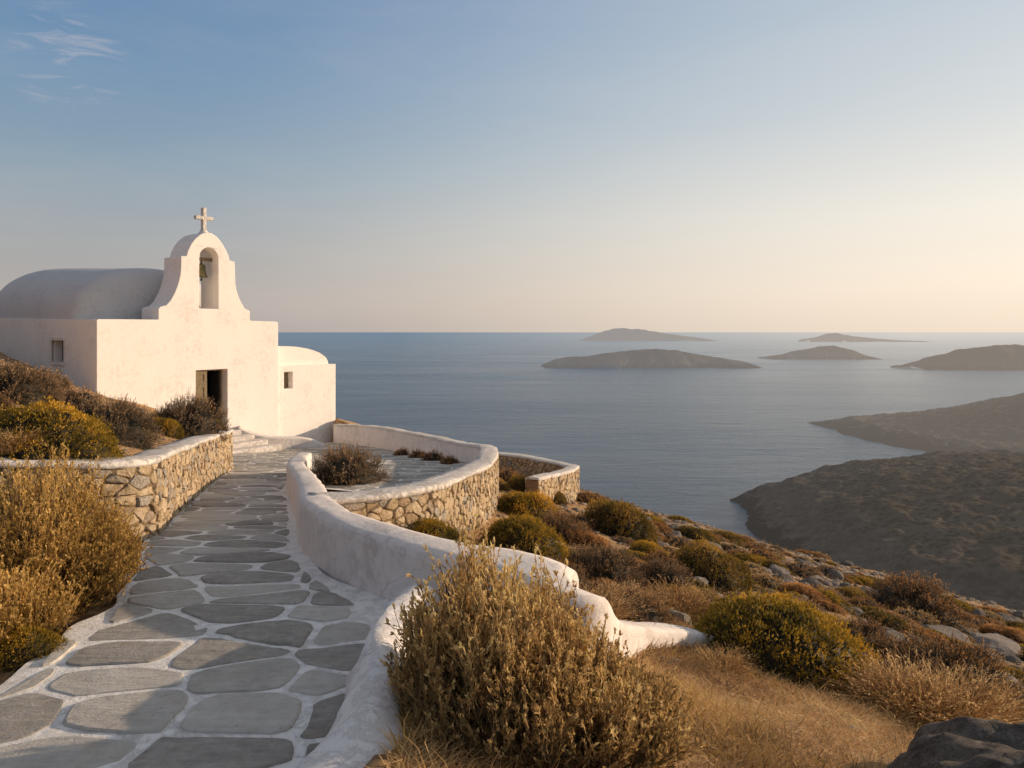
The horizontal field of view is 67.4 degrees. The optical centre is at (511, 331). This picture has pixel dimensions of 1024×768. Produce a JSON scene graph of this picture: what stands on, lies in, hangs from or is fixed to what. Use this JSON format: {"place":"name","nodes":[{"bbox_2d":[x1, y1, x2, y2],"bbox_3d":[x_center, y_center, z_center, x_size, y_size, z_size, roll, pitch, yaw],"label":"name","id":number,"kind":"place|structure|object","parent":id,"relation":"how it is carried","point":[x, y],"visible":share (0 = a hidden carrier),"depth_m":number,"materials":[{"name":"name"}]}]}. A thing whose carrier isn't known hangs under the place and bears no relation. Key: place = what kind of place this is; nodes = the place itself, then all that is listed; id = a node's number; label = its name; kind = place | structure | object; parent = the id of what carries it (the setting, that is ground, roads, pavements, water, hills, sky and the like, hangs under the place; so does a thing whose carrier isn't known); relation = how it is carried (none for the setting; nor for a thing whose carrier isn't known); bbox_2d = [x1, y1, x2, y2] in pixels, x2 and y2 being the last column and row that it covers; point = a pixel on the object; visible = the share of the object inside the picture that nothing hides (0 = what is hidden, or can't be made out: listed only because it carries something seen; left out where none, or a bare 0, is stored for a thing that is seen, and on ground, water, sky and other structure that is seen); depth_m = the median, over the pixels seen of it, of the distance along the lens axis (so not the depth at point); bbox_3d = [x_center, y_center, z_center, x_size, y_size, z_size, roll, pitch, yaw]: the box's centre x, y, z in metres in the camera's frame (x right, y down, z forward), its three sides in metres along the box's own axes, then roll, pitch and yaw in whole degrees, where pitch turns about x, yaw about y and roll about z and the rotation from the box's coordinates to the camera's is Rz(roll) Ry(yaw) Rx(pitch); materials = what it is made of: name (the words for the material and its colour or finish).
{"place":"outdoors","nodes":[
{"label":"outdoors","id":0,"kind":"place"},
{"bbox_2d":[0,472,389,767],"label":"path","id":1,"kind":"structure","parent":0,"point":[231,628],"depth_m":4.44,"materials":[{"name":"stone"}]},
{"bbox_2d":[229,442,468,472],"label":"forecourt","id":2,"kind":"structure","parent":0,"point":[263,462],"depth_m":18.98,"materials":[{"name":"stone"}]},
{"bbox_2d":[232,429,280,453],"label":"steps","id":3,"kind":"structure","parent":2,"relation":"on","point":[245,443],"depth_m":24.58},
{"bbox_2d":[237,426,324,448],"bbox_3d":[-7.751,3.815,25.827,2.842,1.387,0.587,0,0,-21],"label":"step ledge","id":4,"kind":"object","parent":2,"relation":"on","point":[286,442],"visible":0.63,"depth_m":25.74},
{"bbox_2d":[313,472,439,490],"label":"terrace","id":5,"kind":"structure","parent":0,"point":[400,478],"depth_m":13.71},
{"bbox_2d":[0,352,1023,767],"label":"ground","id":6,"kind":"structure","parent":0,"point":[372,762],"depth_m":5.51,"materials":[{"name":"plant"}]},
{"bbox_2d":[0,390,21,418],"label":"shrub","id":7,"kind":"object","parent":6,"relation":"on","point":[3,399],"visible":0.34,"depth_m":8.43,"materials":[{"name":"orange plant"}]},
{"bbox_2d":[0,357,69,407],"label":"shrub","id":8,"kind":"object","parent":6,"relation":"on","point":[27,389],"visible":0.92,"depth_m":11.00,"materials":[{"name":"brown plant"}]},
{"bbox_2d":[0,424,74,454],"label":"grass tussock","id":9,"kind":"object","parent":6,"relation":"on","point":[5,442],"depth_m":7.25,"materials":[{"name":"plant"}]},
{"bbox_2d":[0,620,76,672],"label":"shrub","id":10,"kind":"object","parent":6,"relation":"on","point":[29,644],"visible":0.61,"depth_m":4.47,"materials":[{"name":"green plant"}]},
{"bbox_2d":[0,552,87,648],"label":"foreground bush","id":11,"kind":"object","parent":6,"relation":"on","point":[24,600],"visible":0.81,"depth_m":4.72,"materials":[{"name":"plant"}]},
{"bbox_2d":[24,363,76,394],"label":"shrub","id":12,"kind":"object","parent":6,"relation":"on","point":[67,383],"visible":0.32,"depth_m":13.63,"materials":[{"name":"brown plant"}]},
{"bbox_2d":[0,395,130,473],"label":"shrub","id":13,"kind":"object","parent":6,"relation":"on","point":[89,437],"visible":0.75,"depth_m":7.62,"materials":[{"name":"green plant"}]},
{"bbox_2d":[0,438,154,616],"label":"foreground bush","id":14,"kind":"object","parent":6,"relation":"on","point":[69,532],"visible":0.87,"depth_m":5.33,"materials":[{"name":"plant"}]},
{"bbox_2d":[57,386,103,411],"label":"shrub","id":15,"kind":"object","parent":6,"relation":"on","point":[73,396],"visible":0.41,"depth_m":12.95,"materials":[{"name":"brown plant"}]},
{"bbox_2d":[64,390,165,449],"bbox_3d":[-5.151,1.192,9.918,1.382,0.850,1.344,5,-6,43],"label":"shrub","id":16,"kind":"object","parent":6,"relation":"on","point":[130,428],"visible":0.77,"depth_m":9.73,"materials":[{"name":"grey plant"}]},
{"bbox_2d":[0,428,232,541],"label":"retaining wall","id":17,"kind":"structure","parent":6,"relation":"on","point":[159,489],"depth_m":8.25,"materials":[{"name":"stone"}]},
{"bbox_2d":[0,207,334,441],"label":"chapel","id":18,"kind":"structure","parent":6,"relation":"on","point":[153,338],"depth_m":24.68,"materials":[{"name":"paint"}]},
{"bbox_2d":[49,337,65,365],"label":"window","id":19,"kind":"structure","parent":18,"relation":"in","point":[52,339],"depth_m":23.61,"materials":[{"name":"grey wood"}]},
{"bbox_2d":[196,370,206,410],"bbox_3d":[-10.019,2.252,24.664,0.085,1.996,0.462,0,0,38],"label":"door","id":20,"kind":"structure","parent":18,"relation":"in","point":[201,376],"depth_m":24.69,"materials":[{"name":"brown wood"}]},
{"bbox_2d":[210,371,219,419],"bbox_3d":[-9.903,2.267,25.595,0.520,1.966,0.050,0,0,38],"label":"doorway","id":21,"kind":"structure","parent":18,"relation":"in","point":[214,375],"depth_m":25.54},
{"bbox_2d":[151,416,184,438],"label":"shrub","id":22,"kind":"object","parent":6,"relation":"on","point":[173,428],"visible":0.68,"depth_m":13.47,"materials":[{"name":"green plant"}]},
{"bbox_2d":[147,387,232,442],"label":"shrub","id":23,"kind":"object","parent":6,"relation":"on","point":[193,419],"visible":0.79,"depth_m":14.31,"materials":[{"name":"grey plant"}]},
{"bbox_2d":[308,442,394,489],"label":"shrub","id":24,"kind":"object","parent":6,"relation":"on","point":[342,467],"visible":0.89,"depth_m":13.40,"materials":[{"name":"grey plant"}]},
{"bbox_2d":[293,583,434,767],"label":"planter curb","id":25,"kind":"structure","parent":6,"relation":"on","point":[369,707],"depth_m":3.35,"materials":[{"name":"paint"}]},
{"bbox_2d":[308,424,498,536],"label":"terrace wall","id":26,"kind":"structure","parent":6,"relation":"on","point":[466,492],"depth_m":10.71,"materials":[{"name":"stone"}]},
{"bbox_2d":[419,448,444,460],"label":"shrub","id":27,"kind":"object","parent":6,"relation":"on","point":[435,456],"visible":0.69,"depth_m":19.34,"materials":[{"name":"orange plant"}]},
{"bbox_2d":[409,515,474,543],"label":"shrub","id":28,"kind":"object","parent":6,"relation":"on","point":[431,526],"visible":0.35,"depth_m":8.29,"materials":[{"name":"green plant"}]},
{"bbox_2d":[439,454,460,464],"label":"shrub","id":29,"kind":"object","parent":6,"relation":"on","point":[448,460],"visible":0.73,"depth_m":18.20,"materials":[{"name":"orange plant"}]},
{"bbox_2d":[286,452,715,658],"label":"parapet wall","id":30,"kind":"structure","parent":6,"relation":"on","point":[338,542],"depth_m":5.78,"materials":[{"name":"paint"}]},
{"bbox_2d":[499,466,517,480],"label":"shrub","id":31,"kind":"object","parent":6,"relation":"on","point":[504,474],"visible":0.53,"depth_m":24.13,"materials":[{"name":"orange plant"}]},
{"bbox_2d":[506,473,529,491],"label":"shrub","id":32,"kind":"object","parent":6,"relation":"on","point":[518,483],"visible":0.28,"depth_m":20.76,"materials":[{"name":"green plant"}]},
{"bbox_2d":[476,510,569,563],"bbox_3d":[0.154,2.804,10.155,1.288,0.870,1.219,15,-8,8],"label":"shrub","id":33,"kind":"object","parent":6,"relation":"on","point":[526,533],"visible":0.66,"depth_m":9.96,"materials":[{"name":"green plant"}]},
{"bbox_2d":[497,490,559,519],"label":"shrub","id":34,"kind":"object","parent":6,"relation":"on","point":[537,504],"visible":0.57,"depth_m":14.36,"materials":[{"name":"green plant"}]},
{"bbox_2d":[498,452,579,502],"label":"wall","id":35,"kind":"structure","parent":6,"relation":"on","point":[550,477],"depth_m":22.94,"materials":[{"name":"stone"}]},
{"bbox_2d":[379,513,707,767],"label":"foreground bush","id":36,"kind":"object","parent":6,"relation":"on","point":[497,661],"visible":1,"depth_m":3.35,"materials":[{"name":"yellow plant"}]},
{"bbox_2d":[552,491,567,504],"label":"shrub","id":37,"kind":"object","parent":6,"relation":"on","point":[559,498],"visible":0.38,"depth_m":20.61,"materials":[{"name":"green plant"}]},
{"bbox_2d":[541,508,590,544],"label":"shrub","id":38,"kind":"object","parent":6,"relation":"on","point":[561,524],"visible":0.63,"depth_m":12.69,"materials":[{"name":"orange plant"}]},
{"bbox_2d":[550,557,601,591],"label":"shrub","id":39,"kind":"object","parent":6,"relation":"on","point":[580,578],"visible":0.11,"depth_m":7.98,"materials":[{"name":"orange plant"}]},
{"bbox_2d":[559,511,598,529],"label":"scrub plant","id":40,"kind":"object","parent":6,"relation":"on","point":[590,522],"visible":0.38,"depth_m":16.49,"materials":[{"name":"orange plant"}]},
{"bbox_2d":[562,530,612,553],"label":"shrub","id":41,"kind":"object","parent":6,"relation":"on","point":[591,538],"visible":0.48,"depth_m":12.47,"materials":[{"name":"orange plant"}]},
{"bbox_2d":[576,490,606,503],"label":"scrub plant","id":42,"kind":"object","parent":6,"relation":"on","point":[585,497],"visible":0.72,"depth_m":23.09,"materials":[{"name":"orange plant"}]},
{"bbox_2d":[561,540,646,590],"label":"shrub","id":43,"kind":"object","parent":6,"relation":"on","point":[615,565],"visible":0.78,"depth_m":10.08,"materials":[{"name":"grey plant"}]},
{"bbox_2d":[579,579,654,621],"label":"grass tussock","id":44,"kind":"object","parent":6,"relation":"on","point":[618,613],"depth_m":6.81,"materials":[{"name":"plant"}]},
{"bbox_2d":[579,497,660,546],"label":"shrub","id":45,"kind":"object","parent":6,"relation":"on","point":[613,518],"visible":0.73,"depth_m":16.54,"materials":[{"name":"green plant"}]},
{"bbox_2d":[593,578,677,620],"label":"grass tussock","id":46,"kind":"object","parent":6,"relation":"on","point":[641,594],"depth_m":8.08,"materials":[{"name":"plant"}]},
{"bbox_2d":[594,582,678,624],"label":"shrub","id":47,"kind":"object","parent":6,"relation":"on","point":[650,615],"visible":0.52,"depth_m":7.51,"materials":[{"name":"orange plant"}]},
{"bbox_2d":[627,539,668,555],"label":"shrub","id":48,"kind":"object","parent":6,"relation":"on","point":[645,546],"visible":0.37,"depth_m":13.61,"materials":[{"name":"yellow plant"}]},
{"bbox_2d":[649,520,673,533],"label":"scrub plant","id":49,"kind":"object","parent":6,"relation":"on","point":[664,528],"visible":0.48,"depth_m":20.79,"materials":[{"name":"orange plant"}]},
{"bbox_2d":[642,545,686,576],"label":"shrub","id":50,"kind":"object","parent":6,"relation":"on","point":[659,557],"visible":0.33,"depth_m":12.40,"materials":[{"name":"orange plant"}]},
{"bbox_2d":[636,557,694,587],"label":"shrub","id":51,"kind":"object","parent":6,"relation":"on","point":[656,568],"visible":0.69,"depth_m":10.90,"materials":[{"name":"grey plant"}]},
{"bbox_2d":[667,609,691,624],"bbox_3d":[1.835,3.249,8.685,0.360,0.226,0.444,0,0,-22],"label":"rock","id":52,"kind":"object","parent":6,"relation":"on","point":[685,616],"visible":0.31,"depth_m":8.56,"materials":[{"name":"grey stone"}]},
{"bbox_2d":[657,581,702,597],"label":"shrub","id":53,"kind":"object","parent":6,"relation":"on","point":[669,585],"visible":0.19,"depth_m":10.68,"materials":[{"name":"brown plant"}]},
{"bbox_2d":[668,536,695,547],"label":"scrub plant","id":54,"kind":"object","parent":6,"relation":"on","point":[677,540],"visible":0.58,"depth_m":18.61,"materials":[{"name":"brown plant"}]},
{"bbox_2d":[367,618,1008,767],"bbox_3d":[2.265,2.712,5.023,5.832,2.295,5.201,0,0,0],"label":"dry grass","id":55,"kind":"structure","parent":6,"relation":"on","point":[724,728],"depth_m":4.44,"materials":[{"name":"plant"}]},
{"bbox_2d":[634,575,744,623],"bbox_3d":[2.127,3.380,9.558,1.593,0.376,1.508,0,0,22],"label":"grass tussock","id":56,"kind":"object","parent":6,"relation":"on","point":[687,605],"depth_m":9.71,"materials":[{"name":"plant"}]},
{"bbox_2d":[673,524,723,546],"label":"shrub","id":57,"kind":"object","parent":6,"relation":"on","point":[688,532],"visible":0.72,"depth_m":20.95,"materials":[{"name":"green plant"}]},
{"bbox_2d":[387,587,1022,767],"bbox_3d":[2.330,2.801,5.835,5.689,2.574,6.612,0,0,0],"label":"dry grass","id":58,"kind":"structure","parent":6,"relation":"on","point":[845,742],"depth_m":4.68,"materials":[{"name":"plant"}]},
{"bbox_2d":[668,534,755,594],"bbox_3d":[3.237,3.903,12.620,1.774,0.976,1.593,18,-8,-12],"label":"shrub","id":59,"kind":"object","parent":6,"relation":"on","point":[711,564],"visible":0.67,"depth_m":12.35,"materials":[{"name":"green plant"}]},
{"bbox_2d":[686,640,759,680],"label":"grass tussock","id":60,"kind":"object","parent":6,"relation":"on","point":[735,660],"depth_m":6.34,"materials":[{"name":"plant"}]},
{"bbox_2d":[713,530,746,544],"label":"scrub plant","id":61,"kind":"object","parent":6,"relation":"on","point":[733,538],"visible":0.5,"depth_m":23.77,"materials":[{"name":"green plant"}]},
{"bbox_2d":[467,477,1023,722],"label":"dry grass","id":62,"kind":"structure","parent":6,"relation":"on","point":[477,543],"depth_m":13.36,"materials":[{"name":"plant"}]},
{"bbox_2d":[733,552,767,566],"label":"shrub","id":63,"kind":"object","parent":6,"relation":"on","point":[753,558],"visible":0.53,"depth_m":18.80,"materials":[{"name":"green plant"}]},
{"bbox_2d":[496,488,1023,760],"bbox_3d":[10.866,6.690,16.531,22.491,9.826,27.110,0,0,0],"label":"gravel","id":64,"kind":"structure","parent":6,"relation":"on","point":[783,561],"depth_m":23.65,"materials":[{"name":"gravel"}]},
{"bbox_2d":[747,546,779,560],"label":"scrub plant","id":65,"kind":"object","parent":6,"relation":"on","point":[763,554],"visible":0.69,"depth_m":20.81,"materials":[{"name":"orange plant"}]},
{"bbox_2d":[745,573,784,590],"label":"scrub plant","id":66,"kind":"object","parent":6,"relation":"on","point":[769,581],"visible":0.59,"depth_m":14.10,"materials":[{"name":"plant"}]},
{"bbox_2d":[760,559,798,575],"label":"scrub plant","id":67,"kind":"object","parent":6,"relation":"on","point":[769,562],"visible":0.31,"depth_m":18.62,"materials":[{"name":"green plant"}]},
{"bbox_2d":[769,564,789,574],"bbox_3d":[6.113,5.535,17.573,0.533,0.325,0.578,0,0,-34],"label":"rock","id":68,"kind":"object","parent":6,"relation":"on","point":[773,568],"visible":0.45,"depth_m":17.50,"materials":[{"name":"grey stone"}]},
{"bbox_2d":[688,586,884,696],"bbox_3d":[2.553,2.951,7.218,1.857,1.032,1.758,14,-9,20],"label":"shrub","id":69,"kind":"object","parent":6,"relation":"on","point":[791,638],"visible":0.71,"depth_m":6.89,"materials":[{"name":"green plant"}]},
{"bbox_2d":[555,488,1021,632],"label":"dry grass","id":70,"kind":"structure","parent":6,"relation":"on","point":[781,560],"depth_m":19.12,"materials":[{"name":"brown plant"}]},
{"bbox_2d":[783,559,823,578],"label":"shrub","id":71,"kind":"object","parent":6,"relation":"on","point":[800,569],"visible":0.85,"depth_m":19.02,"materials":[{"name":"brown plant"}]},
{"bbox_2d":[779,581,831,601],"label":"shrub","id":72,"kind":"object","parent":6,"relation":"on","point":[809,591],"visible":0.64,"depth_m":13.65,"materials":[{"name":"orange plant"}]},
{"bbox_2d":[813,599,846,615],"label":"scrub plant","id":73,"kind":"object","parent":6,"relation":"on","point":[830,606],"visible":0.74,"depth_m":13.18,"materials":[{"name":"orange plant"}]},
{"bbox_2d":[814,563,846,575],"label":"scrub plant","id":74,"kind":"object","parent":6,"relation":"on","point":[823,568],"visible":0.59,"depth_m":21.54,"materials":[{"name":"brown plant"}]},
{"bbox_2d":[826,569,843,580],"bbox_3d":[8.907,6.806,21.266,0.442,0.418,0.627,0,0,-40],"label":"rock","id":75,"kind":"object","parent":6,"relation":"on","point":[835,574],"visible":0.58,"depth_m":21.13,"materials":[{"name":"grey stone"}]},
{"bbox_2d":[815,587,857,615],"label":"scrub plant","id":76,"kind":"object","parent":6,"relation":"on","point":[835,598],"visible":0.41,"depth_m":13.95,"materials":[{"name":"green plant"}]},
{"bbox_2d":[792,654,912,704],"bbox_3d":[2.892,3.033,6.655,1.064,0.282,1.077,0,0,14],"label":"grass tussock","id":77,"kind":"object","parent":6,"relation":"on","point":[859,681],"depth_m":6.53,"materials":[{"name":"plant"}]},
{"bbox_2d":[829,586,876,601],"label":"shrub","id":78,"kind":"object","parent":6,"relation":"on","point":[850,591],"visible":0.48,"depth_m":15.80,"materials":[{"name":"yellow plant"}]},
{"bbox_2d":[829,610,890,649],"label":"shrub","id":79,"kind":"object","parent":6,"relation":"on","point":[868,629],"visible":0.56,"depth_m":10.18,"materials":[{"name":"orange plant"}]},
{"bbox_2d":[849,595,889,610],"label":"scrub plant","id":80,"kind":"object","parent":6,"relation":"on","point":[864,602],"visible":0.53,"depth_m":14.90,"materials":[{"name":"orange plant"}]},
{"bbox_2d":[858,609,912,631],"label":"scrub plant","id":81,"kind":"object","parent":6,"relation":"on","point":[890,621],"visible":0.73,"depth_m":13.27,"materials":[{"name":"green plant"}]},
{"bbox_2d":[815,649,980,721],"bbox_3d":[3.215,3.028,6.534,1.271,0.357,1.343,0,0,44],"label":"grass tussock","id":82,"kind":"object","parent":6,"relation":"on","point":[922,697],"depth_m":6.43,"materials":[{"name":"plant"}]},
{"bbox_2d":[893,606,941,624],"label":"scrub plant","id":83,"kind":"object","parent":6,"relation":"on","point":[921,618],"visible":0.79,"depth_m":14.93,"materials":[{"name":"plant"}]},
{"bbox_2d":[863,568,977,632],"bbox_3d":[8.643,5.760,16.366,2.423,1.249,2.491,13,-5,-33],"label":"shrub","id":84,"kind":"object","parent":6,"relation":"on","point":[915,594],"visible":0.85,"depth_m":16.05,"materials":[{"name":"orange plant"}]},
{"bbox_2d":[818,643,1023,736],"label":"grass tussock","id":85,"kind":"object","parent":6,"relation":"on","point":[969,707],"depth_m":6.28,"materials":[{"name":"plant"}]},
{"bbox_2d":[899,622,942,643],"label":"scrub plant","id":86,"kind":"object","parent":6,"relation":"on","point":[914,628],"visible":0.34,"depth_m":13.12,"materials":[{"name":"orange plant"}]},
{"bbox_2d":[920,624,970,644],"bbox_3d":[8.004,5.660,14.294,0.906,0.323,1.115,0,0,26],"label":"rock","id":87,"kind":"object","parent":6,"relation":"on","point":[947,630],"visible":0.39,"depth_m":14.24,"materials":[{"name":"grey stone"}]},
{"bbox_2d":[871,625,1022,705],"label":"shrub","id":88,"kind":"object","parent":6,"relation":"on","point":[948,655],"visible":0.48,"depth_m":9.12,"materials":[{"name":"orange plant"}]},
{"bbox_2d":[887,716,1023,767],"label":"boulder","id":89,"kind":"object","parent":6,"relation":"on","point":[963,742],"visible":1,"depth_m":4.15,"materials":[{"name":"stone"}]},
{"bbox_2d":[945,598,974,612],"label":"scrub plant","id":90,"kind":"object","parent":6,"relation":"on","point":[966,606],"visible":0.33,"depth_m":22.30,"materials":[{"name":"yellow plant"}]},
{"bbox_2d":[901,653,1023,723],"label":"grass tussock","id":91,"kind":"object","parent":6,"relation":"on","point":[1002,697],"depth_m":7.37,"materials":[{"name":"plant"}]},
{"bbox_2d":[958,642,1003,664],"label":"scrub plant","id":92,"kind":"object","parent":6,"relation":"on","point":[993,654],"visible":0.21,"depth_m":12.82,"materials":[{"name":"plant"}]},
{"bbox_2d":[969,633,1020,656],"bbox_3d":[9.306,6.081,14.830,1.068,0.376,1.005,0,0,-17],"label":"rock","id":93,"kind":"object","parent":6,"relation":"on","point":[1003,644],"visible":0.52,"depth_m":14.64,"materials":[{"name":"grey stone"}]},
{"bbox_2d":[978,622,1023,644],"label":"shrub","id":94,"kind":"object","parent":6,"relation":"on","point":[1016,635],"visible":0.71,"depth_m":17.13,"materials":[{"name":"orange plant"}]},
{"bbox_2d":[999,653,1021,664],"bbox_3d":[9.002,5.941,13.923,0.399,0.177,0.317,0,0,31],"label":"rock","id":95,"kind":"object","parent":6,"relation":"on","point":[1011,658],"visible":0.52,"depth_m":13.83,"materials":[{"name":"grey stone"}]},
{"bbox_2d":[998,665,1023,683],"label":"scrub plant","id":96,"kind":"object","parent":6,"relation":"on","point":[1018,673],"visible":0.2,"depth_m":11.07,"materials":[{"name":"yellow plant"}]},
{"bbox_2d":[0,0,1023,331],"label":"sky","id":97,"kind":"structure","parent":0,"point":[358,165],"materials":[{"name":"blue"}]},
{"bbox_2d":[579,328,715,340],"bbox_3d":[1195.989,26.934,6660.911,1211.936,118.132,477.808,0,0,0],"label":"island","id":98,"kind":"structure","parent":0,"point":[620,334],"depth_m":6499.65,"materials":[{"name":"stone"}]},
{"bbox_2d":[278,332,1023,542],"bbox_3d":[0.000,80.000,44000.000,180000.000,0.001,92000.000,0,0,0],"label":"sea","id":99,"kind":"structure","parent":0,"point":[701,446],"depth_m":919.33,"materials":[{"name":"liquid"}]},
{"bbox_2d":[541,349,761,368],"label":"island","id":100,"kind":"structure","parent":0,"point":[653,358],"depth_m":1700.61,"materials":[{"name":"stone"}]},
{"bbox_2d":[758,345,883,359],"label":"island","id":101,"kind":"structure","parent":0,"point":[825,352],"depth_m":2224.18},
{"bbox_2d":[798,333,927,341],"bbox_3d":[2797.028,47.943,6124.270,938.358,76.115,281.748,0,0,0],"label":"island","id":102,"kind":"structure","parent":0,"point":[833,337],"depth_m":6027.98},
{"bbox_2d":[730,449,1023,610],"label":"headland","id":103,"kind":"structure","parent":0,"point":[953,520],"depth_m":277.43,"materials":[{"name":"soil"}]},
{"bbox_2d":[808,392,1023,451],"bbox_3d":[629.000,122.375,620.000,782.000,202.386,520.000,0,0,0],"label":"headland","id":104,"kind":"structure","parent":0,"point":[987,425],"depth_m":576.22,"materials":[{"name":"stone"}]},
{"bbox_2d":[890,344,1023,370],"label":"island","id":105,"kind":"structure","parent":0,"point":[1000,357],"depth_m":1609.98,"materials":[{"name":"stone"}]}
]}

